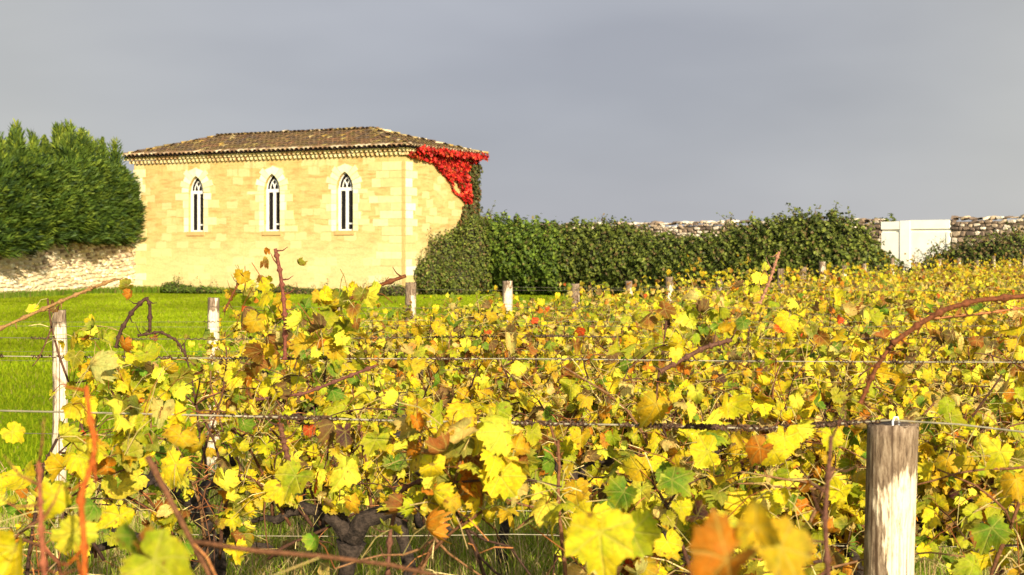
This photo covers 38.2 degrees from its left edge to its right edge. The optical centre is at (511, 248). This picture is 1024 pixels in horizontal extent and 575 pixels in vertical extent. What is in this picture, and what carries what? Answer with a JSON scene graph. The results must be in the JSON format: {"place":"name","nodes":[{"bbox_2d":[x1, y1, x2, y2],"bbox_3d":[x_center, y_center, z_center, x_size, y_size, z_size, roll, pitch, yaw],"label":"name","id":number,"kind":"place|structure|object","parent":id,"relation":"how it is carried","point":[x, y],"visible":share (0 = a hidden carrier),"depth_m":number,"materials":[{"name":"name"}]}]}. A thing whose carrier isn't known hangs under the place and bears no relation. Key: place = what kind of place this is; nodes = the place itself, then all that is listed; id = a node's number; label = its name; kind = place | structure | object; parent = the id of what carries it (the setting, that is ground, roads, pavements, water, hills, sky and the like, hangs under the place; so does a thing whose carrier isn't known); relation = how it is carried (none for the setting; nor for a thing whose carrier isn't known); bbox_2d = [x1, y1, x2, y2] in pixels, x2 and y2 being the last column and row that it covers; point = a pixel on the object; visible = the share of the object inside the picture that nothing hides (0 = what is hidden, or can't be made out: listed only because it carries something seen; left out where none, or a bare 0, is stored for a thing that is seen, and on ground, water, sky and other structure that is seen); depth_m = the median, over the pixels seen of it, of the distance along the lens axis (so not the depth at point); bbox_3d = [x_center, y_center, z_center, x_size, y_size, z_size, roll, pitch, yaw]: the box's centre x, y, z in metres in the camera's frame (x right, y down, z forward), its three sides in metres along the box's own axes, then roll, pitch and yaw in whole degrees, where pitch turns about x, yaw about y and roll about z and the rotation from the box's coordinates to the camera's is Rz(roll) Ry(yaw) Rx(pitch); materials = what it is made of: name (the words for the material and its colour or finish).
{"place":"outdoors","nodes":[
{"label":"outdoors","id":0,"kind":"place"},
{"bbox_2d":[0,328,1011,346],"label":"trellis wire","id":1,"kind":"object","parent":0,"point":[593,336],"visible":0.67,"depth_m":5.90,"materials":[{"name":"metal"}]},
{"bbox_2d":[0,293,1012,574],"bbox_3d":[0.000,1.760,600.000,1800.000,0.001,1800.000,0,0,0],"label":"ground","id":2,"kind":"structure","parent":0,"point":[26,457],"depth_m":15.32,"materials":[{"name":"green plant"}]},
{"bbox_2d":[0,132,54,259],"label":"cypress tree","id":3,"kind":"object","parent":2,"relation":"on","point":[19,203],"visible":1,"depth_m":50.85,"materials":[{"name":"green plant"}]},
{"bbox_2d":[1,118,84,252],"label":"cypress tree","id":4,"kind":"object","parent":2,"relation":"on","point":[48,179],"visible":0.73,"depth_m":52.91,"materials":[{"name":"green plant"}]},
{"bbox_2d":[50,309,67,545],"bbox_3d":[-2.666,1.059,8.699,0.111,1.402,0.101,0,0,0],"label":"vine post","id":5,"kind":"object","parent":2,"relation":"on","point":[59,399],"visible":0.53,"depth_m":8.66,"materials":[{"name":"wood"}]},
{"bbox_2d":[0,241,135,292],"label":"rubble wall","id":6,"kind":"structure","parent":2,"relation":"on","point":[80,267],"depth_m":55.64,"materials":[{"name":"stone"}]},
{"bbox_2d":[25,127,116,247],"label":"cypress tree","id":7,"kind":"object","parent":2,"relation":"on","point":[93,223],"visible":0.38,"depth_m":55.02,"materials":[{"name":"green plant"}]},
{"bbox_2d":[49,117,130,245],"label":"cypress tree","id":8,"kind":"object","parent":2,"relation":"on","point":[110,173],"visible":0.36,"depth_m":56.29,"materials":[{"name":"green plant"}]},
{"bbox_2d":[0,373,193,574],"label":"grape vine","id":9,"kind":"object","parent":2,"relation":"on","point":[160,551],"visible":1,"depth_m":1.30,"materials":[{"name":"yellow plant"}]},
{"bbox_2d":[0,349,210,574],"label":"grape vine","id":10,"kind":"object","parent":2,"relation":"on","point":[137,441],"visible":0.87,"depth_m":2.94,"materials":[{"name":"yellow plant"}]},
{"bbox_2d":[71,133,139,247],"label":"cypress tree","id":11,"kind":"object","parent":2,"relation":"on","point":[95,150],"visible":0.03,"depth_m":58.06,"materials":[{"name":"green plant"}]},
{"bbox_2d":[85,130,148,248],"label":"cypress tree","id":12,"kind":"object","parent":2,"relation":"on","point":[113,154],"visible":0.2,"depth_m":58.95,"materials":[{"name":"green plant"}]},
{"bbox_2d":[160,273,223,293],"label":"shrub","id":13,"kind":"object","parent":2,"relation":"on","point":[171,287],"visible":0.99,"depth_m":57.85,"materials":[{"name":"green plant"}]},
{"bbox_2d":[85,247,317,574],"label":"grape vine","id":14,"kind":"object","parent":2,"relation":"on","point":[220,567],"visible":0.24,"depth_m":5.86,"materials":[{"name":"yellow plant"}]},
{"bbox_2d":[0,285,403,298],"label":"wall foot grass","id":15,"kind":"structure","parent":2,"relation":"on","point":[98,290],"depth_m":55.40,"materials":[{"name":"plant"}]},
{"bbox_2d":[206,297,219,478],"bbox_3d":[-2.108,1.051,10.399,0.110,1.418,0.094,0,0,0],"label":"vine post","id":16,"kind":"object","parent":2,"relation":"on","point":[213,313],"visible":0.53,"depth_m":10.36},
{"bbox_2d":[0,265,467,573],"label":"grape vine","id":17,"kind":"object","parent":2,"relation":"on","point":[138,375],"visible":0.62,"depth_m":4.42,"materials":[{"name":"yellow plant"}]},
{"bbox_2d":[0,527,1016,546],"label":"trellis wire","id":18,"kind":"object","parent":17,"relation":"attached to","point":[372,535],"visible":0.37,"depth_m":4.53,"materials":[{"name":"metal"}]},
{"bbox_2d":[203,290,369,405],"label":"grape vine","id":19,"kind":"object","parent":2,"relation":"on","point":[260,333],"visible":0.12,"depth_m":10.38,"materials":[{"name":"yellow plant"}]},
{"bbox_2d":[184,310,406,533],"bbox_3d":[-1.283,1.067,8.714,1.519,1.400,0.638,0,0,0],"label":"grape vine","id":20,"kind":"object","parent":2,"relation":"on","point":[219,343],"visible":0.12,"depth_m":8.74,"materials":[{"name":"yellow plant"}]},
{"bbox_2d":[148,328,456,574],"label":"grape vine","id":21,"kind":"object","parent":2,"relation":"on","point":[211,452],"visible":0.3,"depth_m":7.36,"materials":[{"name":"yellow plant"}]},
{"bbox_2d":[122,126,488,294],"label":"stone house","id":22,"kind":"structure","parent":2,"relation":"on","point":[358,205],"depth_m":56.65,"materials":[{"name":"stone"}]},
{"bbox_2d":[175,168,218,235],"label":"window","id":23,"kind":"structure","parent":22,"relation":"in","point":[201,201],"depth_m":58.63,"materials":[{"name":"stone"}]},
{"bbox_2d":[247,166,297,234],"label":"window","id":24,"kind":"structure","parent":22,"relation":"in","point":[274,197],"depth_m":56.91,"materials":[{"name":"stone"}]},
{"bbox_2d":[320,164,369,234],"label":"window","id":25,"kind":"structure","parent":22,"relation":"in","point":[349,207],"depth_m":55.33,"materials":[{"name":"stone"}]},
{"bbox_2d":[407,144,488,204],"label":"virginia creeper","id":26,"kind":"object","parent":22,"relation":"attached to","point":[448,165],"visible":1,"depth_m":56.91,"materials":[{"name":"red plant"}]},
{"bbox_2d":[454,160,482,234],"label":"ivy","id":27,"kind":"object","parent":22,"relation":"attached to","point":[474,172],"visible":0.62,"depth_m":58.32,"materials":[{"name":"green plant"}]},
{"bbox_2d":[234,276,404,295],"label":"weed patch","id":28,"kind":"object","parent":2,"relation":"on","point":[392,290],"visible":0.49,"depth_m":54.83,"materials":[{"name":"green plant"}]},
{"bbox_2d":[161,247,496,574],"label":"grape vine","id":29,"kind":"object","parent":2,"relation":"on","point":[305,347],"visible":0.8,"depth_m":4.41,"materials":[{"name":"yellow plant"}]},
{"bbox_2d":[278,303,473,458],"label":"grape vine","id":30,"kind":"object","parent":2,"relation":"on","point":[399,324],"visible":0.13,"depth_m":11.68,"materials":[{"name":"yellow plant"}]},
{"bbox_2d":[226,298,549,574],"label":"grape vine","id":31,"kind":"object","parent":2,"relation":"on","point":[466,387],"visible":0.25,"depth_m":5.84,"materials":[{"name":"yellow plant"}]},
{"bbox_2d":[405,282,415,340],"bbox_3d":[-0.895,1.031,13.299,0.132,1.458,0.097,0,0,0],"label":"vine post","id":32,"kind":"object","parent":2,"relation":"on","point":[410,291],"visible":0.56,"depth_m":13.27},
{"bbox_2d":[354,290,505,404],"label":"grape vine","id":33,"kind":"object","parent":2,"relation":"on","point":[394,350],"visible":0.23,"depth_m":10.32,"materials":[{"name":"yellow plant"}]},
{"bbox_2d":[178,398,685,574],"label":"grape vine","id":34,"kind":"object","parent":2,"relation":"on","point":[455,438],"visible":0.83,"depth_m":2.81,"materials":[{"name":"yellow plant"}]},
{"bbox_2d":[316,310,551,521],"bbox_3d":[-0.423,1.067,8.691,1.519,1.400,0.638,0,0,-7],"label":"grape vine","id":35,"kind":"object","parent":2,"relation":"on","point":[378,327],"visible":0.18,"depth_m":8.71,"materials":[{"name":"yellow plant"}]},
{"bbox_2d":[362,292,544,365],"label":"grape vine","id":36,"kind":"object","parent":2,"relation":"on","point":[385,311],"visible":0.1,"depth_m":13.22,"materials":[{"name":"yellow plant"}]},
{"bbox_2d":[414,202,495,295],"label":"bramble bush","id":37,"kind":"object","parent":2,"relation":"on","point":[456,263],"visible":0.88,"depth_m":54.80,"materials":[{"name":"green plant"}]},
{"bbox_2d":[365,319,612,574],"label":"grape vine","id":38,"kind":"object","parent":2,"relation":"on","point":[505,527],"visible":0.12,"depth_m":7.30,"materials":[{"name":"yellow plant"}]},
{"bbox_2d":[435,292,565,386],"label":"grape vine","id":39,"kind":"object","parent":2,"relation":"on","point":[503,307],"visible":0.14,"depth_m":11.65,"materials":[{"name":"yellow plant"}]},
{"bbox_2d":[144,402,857,574],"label":"grape vine","id":40,"kind":"object","parent":2,"relation":"on","point":[613,542],"visible":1,"depth_m":1.44,"materials":[{"name":"yellow plant"}]},
{"bbox_2d":[502,281,512,345],"bbox_3d":[-0.049,1.039,14.700,0.124,1.442,0.101,0,0,0],"label":"vine post","id":41,"kind":"object","parent":2,"relation":"on","point":[507,294],"visible":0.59,"depth_m":14.66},
{"bbox_2d":[450,209,571,295],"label":"hedge","id":42,"kind":"object","parent":2,"relation":"on","point":[517,251],"visible":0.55,"depth_m":54.15,"materials":[{"name":"green plant"}]},
{"bbox_2d":[18,440,1020,574],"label":"fallen leaves","id":43,"kind":"object","parent":2,"relation":"on","point":[322,566],"visible":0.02,"depth_m":7.57,"materials":[{"name":"plant"}]},
{"bbox_2d":[469,285,593,326],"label":"grape vine","id":44,"kind":"object","parent":2,"relation":"on","point":[481,300],"visible":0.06,"depth_m":14.79,"materials":[{"name":"yellow plant"}]},
{"bbox_2d":[463,298,638,405],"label":"grape vine","id":45,"kind":"object","parent":2,"relation":"on","point":[543,322],"visible":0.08,"depth_m":10.29,"materials":[{"name":"yellow plant"}]},
{"bbox_2d":[497,281,618,346],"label":"grape vine","id":46,"kind":"object","parent":2,"relation":"on","point":[578,306],"visible":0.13,"depth_m":13.19,"materials":[{"name":"yellow plant"}]},
{"bbox_2d":[353,301,778,566],"bbox_3d":[0.220,0.981,5.861,1.730,1.566,0.571,0,0,0],"label":"grape vine","id":47,"kind":"object","parent":2,"relation":"on","point":[586,397],"visible":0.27,"depth_m":5.84,"materials":[{"name":"yellow plant"}]},
{"bbox_2d":[489,298,669,503],"bbox_3d":[0.430,1.032,8.701,1.228,1.476,0.574,0,0,7],"label":"grape vine","id":48,"kind":"object","parent":2,"relation":"on","point":[563,347],"visible":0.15,"depth_m":8.69,"materials":[{"name":"yellow plant"}]},
{"bbox_2d":[511,299,698,387],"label":"grape vine","id":49,"kind":"object","parent":2,"relation":"on","point":[593,316],"visible":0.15,"depth_m":11.62,"materials":[{"name":"yellow plant"}]},
{"bbox_2d":[534,261,684,325],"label":"grape vine","id":50,"kind":"object","parent":2,"relation":"on","point":[621,294],"visible":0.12,"depth_m":16.20,"materials":[{"name":"yellow plant"}]},
{"bbox_2d":[537,213,718,297],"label":"hedge","id":51,"kind":"object","parent":2,"relation":"on","point":[616,257],"visible":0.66,"depth_m":50.98,"materials":[{"name":"green plant"}]},
{"bbox_2d":[563,285,696,387],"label":"grape vine","id":52,"kind":"object","parent":2,"relation":"on","point":[616,296],"visible":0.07,"depth_m":14.82,"materials":[{"name":"yellow plant"}]},
{"bbox_2d":[581,287,715,364],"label":"grape vine","id":53,"kind":"object","parent":2,"relation":"on","point":[607,308],"visible":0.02,"depth_m":13.19,"materials":[{"name":"yellow plant"}]},
{"bbox_2d":[584,261,725,312],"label":"grape vine","id":54,"kind":"object","parent":2,"relation":"on","point":[668,272],"visible":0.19,"depth_m":17.44,"materials":[{"name":"yellow plant"}]},
{"bbox_2d":[545,320,809,468],"bbox_3d":[0.844,1.067,7.415,1.519,1.400,0.638,0,0,0],"label":"grape vine","id":55,"kind":"object","parent":2,"relation":"on","point":[606,343],"visible":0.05,"depth_m":7.44,"materials":[{"name":"yellow plant"}]},
{"bbox_2d":[590,300,781,407],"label":"grape vine","id":56,"kind":"object","parent":2,"relation":"on","point":[690,344],"visible":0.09,"depth_m":10.40,"materials":[{"name":"yellow plant"}]},
{"bbox_2d":[610,262,761,351],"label":"grape vine","id":57,"kind":"object","parent":2,"relation":"on","point":[637,293],"visible":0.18,"depth_m":16.06,"materials":[{"name":"yellow plant"}]},
{"bbox_2d":[510,247,864,574],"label":"grape vine","id":58,"kind":"object","parent":2,"relation":"on","point":[679,354],"visible":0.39,"depth_m":4.48,"materials":[{"name":"yellow plant"}]},
{"bbox_2d":[498,218,885,295],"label":"rubble wall","id":59,"kind":"structure","parent":2,"relation":"on","point":[679,229],"depth_m":51.78,"materials":[{"name":"stone"}]},
{"bbox_2d":[638,255,763,308],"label":"grape vine","id":60,"kind":"object","parent":2,"relation":"on","point":[706,289],"visible":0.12,"depth_m":18.94,"materials":[{"name":"yellow plant"}]},
{"bbox_2d":[380,293,1023,574],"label":"grape vine","id":61,"kind":"object","parent":2,"relation":"on","point":[721,497],"visible":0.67,"depth_m":2.91,"materials":[{"name":"yellow plant"}]},
{"bbox_2d":[648,292,783,410],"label":"grape vine","id":62,"kind":"object","parent":2,"relation":"on","point":[757,322],"visible":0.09,"depth_m":11.64,"materials":[{"name":"yellow plant"}]},
{"bbox_2d":[661,289,812,353],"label":"grape vine","id":63,"kind":"object","parent":2,"relation":"on","point":[736,310],"visible":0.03,"depth_m":13.36,"materials":[{"name":"yellow plant"}]},
{"bbox_2d":[654,290,820,379],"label":"grape vine","id":64,"kind":"object","parent":2,"relation":"on","point":[739,300],"visible":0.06,"depth_m":14.61,"materials":[{"name":"yellow plant"}]},
{"bbox_2d":[684,269,792,352],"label":"grape vine","id":65,"kind":"object","parent":2,"relation":"on","point":[727,278],"visible":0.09,"depth_m":17.53,"materials":[{"name":"yellow plant"}]},
{"bbox_2d":[544,268,936,548],"bbox_3d":[0.886,0.924,5.832,1.530,1.693,0.604,0,0,0],"label":"grape vine","id":66,"kind":"object","parent":2,"relation":"on","point":[715,380],"visible":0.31,"depth_m":5.80,"materials":[{"name":"yellow plant"}]},
{"bbox_2d":[627,317,888,468],"bbox_3d":[1.379,1.082,8.593,1.645,1.382,0.645,0,0,0],"label":"grape vine","id":67,"kind":"object","parent":2,"relation":"on","point":[768,355],"visible":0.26,"depth_m":8.61,"materials":[{"name":"yellow plant"}]},
{"bbox_2d":[726,267,815,309],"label":"grape vine","id":68,"kind":"object","parent":2,"relation":"on","point":[768,291],"visible":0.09,"depth_m":18.98,"materials":[{"name":"yellow plant"}]},
{"bbox_2d":[720,271,843,327],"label":"grape vine","id":69,"kind":"object","parent":2,"relation":"on","point":[737,277],"visible":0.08,"depth_m":16.08,"materials":[{"name":"yellow plant"}]},
{"bbox_2d":[701,201,904,300],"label":"mound bush","id":70,"kind":"object","parent":2,"relation":"on","point":[812,241],"visible":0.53,"depth_m":45.94,"materials":[{"name":"green plant"}]},
{"bbox_2d":[742,267,884,317],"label":"grape vine","id":71,"kind":"object","parent":2,"relation":"on","point":[793,285],"visible":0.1,"depth_m":17.51,"materials":[{"name":"yellow plant"}]},
{"bbox_2d":[779,272,861,313],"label":"grape vine","id":72,"kind":"object","parent":2,"relation":"on","point":[838,283],"visible":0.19,"depth_m":20.37,"materials":[{"name":"yellow plant"}]},
{"bbox_2d":[750,295,913,382],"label":"grape vine","id":73,"kind":"object","parent":2,"relation":"on","point":[784,308],"visible":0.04,"depth_m":11.68,"materials":[{"name":"yellow plant"}]},
{"bbox_2d":[720,305,947,396],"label":"grape vine","id":74,"kind":"object","parent":2,"relation":"on","point":[765,333],"visible":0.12,"depth_m":10.39,"materials":[{"name":"yellow plant"}]},
{"bbox_2d":[781,278,894,347],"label":"grape vine","id":75,"kind":"object","parent":2,"relation":"on","point":[860,292],"visible":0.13,"depth_m":14.58,"materials":[{"name":"yellow plant"}]},
{"bbox_2d":[758,293,942,344],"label":"grape vine","id":76,"kind":"object","parent":2,"relation":"on","point":[845,321],"visible":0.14,"depth_m":13.23,"materials":[{"name":"yellow plant"}]},
{"bbox_2d":[690,289,1023,574],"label":"grape vine","id":77,"kind":"object","parent":2,"relation":"on","point":[855,438],"visible":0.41,"depth_m":4.44,"materials":[{"name":"yellow plant"}]},
{"bbox_2d":[747,307,972,532],"bbox_3d":[1.728,1.032,7.395,1.228,1.476,0.574,0,0,0],"label":"grape vine","id":78,"kind":"object","parent":2,"relation":"on","point":[925,351],"visible":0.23,"depth_m":7.36,"materials":[{"name":"yellow plant"}]},
{"bbox_2d":[784,269,939,327],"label":"grape vine","id":79,"kind":"object","parent":2,"relation":"on","point":[833,280],"visible":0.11,"depth_m":16.08,"materials":[{"name":"yellow plant"}]},
{"bbox_2d":[822,264,943,300],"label":"grape vine","id":80,"kind":"object","parent":2,"relation":"on","point":[865,273],"visible":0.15,"depth_m":20.46,"materials":[{"name":"yellow plant"}]},
{"bbox_2d":[783,298,993,431],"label":"grape vine","id":81,"kind":"object","parent":2,"relation":"on","point":[831,310],"visible":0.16,"depth_m":8.71,"materials":[{"name":"yellow plant"}]},
{"bbox_2d":[863,416,918,574],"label":"vine post","id":82,"kind":"object","parent":2,"relation":"on","point":[891,491],"visible":1,"depth_m":2.91,"materials":[{"name":"wood"}]},
{"bbox_2d":[0,397,1023,440],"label":"trellis wire","id":83,"kind":"object","parent":82,"relation":"attached to","point":[745,427],"visible":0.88,"depth_m":2.97,"materials":[{"name":"metal"}]},
{"bbox_2d":[842,269,942,364],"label":"grape vine","id":84,"kind":"object","parent":2,"relation":"on","point":[866,283],"visible":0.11,"depth_m":17.44,"materials":[{"name":"yellow plant"}]},
{"bbox_2d":[776,293,1023,554],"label":"grape vine","id":85,"kind":"object","parent":2,"relation":"on","point":[944,335],"visible":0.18,"depth_m":5.82,"materials":[{"name":"yellow plant"}]},
{"bbox_2d":[881,220,956,271],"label":"gate","id":86,"kind":"structure","parent":2,"relation":"on","point":[909,238],"depth_m":45.62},
{"bbox_2d":[857,260,986,308],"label":"grape vine","id":87,"kind":"object","parent":2,"relation":"on","point":[935,270],"visible":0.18,"depth_m":19.01,"materials":[{"name":"yellow plant"}]},
{"bbox_2d":[872,284,975,405],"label":"grape vine","id":88,"kind":"object","parent":2,"relation":"on","point":[947,289],"visible":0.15,"depth_m":14.72,"materials":[{"name":"yellow plant"}]},
{"bbox_2d":[844,298,1010,385],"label":"grape vine","id":89,"kind":"object","parent":2,"relation":"on","point":[946,314],"visible":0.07,"depth_m":11.69,"materials":[{"name":"yellow plant"}]},
{"bbox_2d":[839,300,1023,559],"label":"grape vine","id":90,"kind":"object","parent":2,"relation":"on","point":[1015,346],"visible":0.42,"depth_m":4.51,"materials":[{"name":"yellow plant"}]},
{"bbox_2d":[848,305,1023,400],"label":"grape vine","id":91,"kind":"object","parent":2,"relation":"on","point":[965,332],"visible":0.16,"depth_m":10.37,"materials":[{"name":"yellow plant"}]},
{"bbox_2d":[870,268,1008,373],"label":"grape vine","id":92,"kind":"object","parent":2,"relation":"on","point":[949,284],"visible":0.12,"depth_m":16.05,"materials":[{"name":"yellow plant"}]},
{"bbox_2d":[885,258,994,299],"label":"grape vine","id":93,"kind":"object","parent":2,"relation":"on","point":[948,268],"visible":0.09,"depth_m":21.77,"materials":[{"name":"yellow plant"}]},
{"bbox_2d":[886,287,1012,379],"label":"grape vine","id":94,"kind":"object","parent":2,"relation":"on","point":[925,315],"visible":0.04,"depth_m":13.15,"materials":[{"name":"yellow plant"}]},
{"bbox_2d":[915,276,1016,384],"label":"grape vine","id":95,"kind":"object","parent":2,"relation":"on","point":[941,285],"visible":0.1,"depth_m":17.45,"materials":[{"name":"yellow plant"}]},
{"bbox_2d":[917,387,1023,574],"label":"grape vine","id":96,"kind":"object","parent":2,"relation":"on","point":[997,532],"visible":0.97,"depth_m":2.96,"materials":[{"name":"yellow plant"}]},
{"bbox_2d":[917,321,1023,443],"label":"grape vine","id":97,"kind":"object","parent":2,"relation":"on","point":[956,354],"visible":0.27,"depth_m":7.43,"materials":[{"name":"yellow plant"}]},
{"bbox_2d":[920,219,1023,281],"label":"bramble bush","id":98,"kind":"object","parent":2,"relation":"on","point":[1010,246],"visible":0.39,"depth_m":42.18,"materials":[{"name":"green plant"}]},
{"bbox_2d":[951,214,1023,249],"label":"rubble wall","id":99,"kind":"structure","parent":2,"relation":"on","point":[960,230],"depth_m":44.05,"materials":[{"name":"stone"}]},
{"bbox_2d":[970,299,1023,412],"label":"grape vine","id":100,"kind":"object","parent":2,"relation":"on","point":[1006,377],"visible":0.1,"depth_m":8.62,"materials":[{"name":"yellow plant"}]},
{"bbox_2d":[974,303,1023,398],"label":"grape vine","id":101,"kind":"object","parent":2,"relation":"on","point":[1002,370],"visible":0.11,"depth_m":10.38,"materials":[{"name":"yellow plant"}]},
{"bbox_2d":[0,352,1023,373],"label":"trellis wire","id":102,"kind":"object","parent":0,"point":[893,361],"visible":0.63,"depth_m":4.50,"materials":[{"name":"metal"}]},
{"bbox_2d":[0,386,1023,574],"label":"weed grass","id":103,"kind":"structure","parent":0,"point":[525,549],"depth_m":7.57,"materials":[{"name":"plant"}]},
{"bbox_2d":[0,0,1023,226],"label":"sky","id":104,"kind":"structure","parent":0,"point":[666,111],"materials":[{"name":"grey"}]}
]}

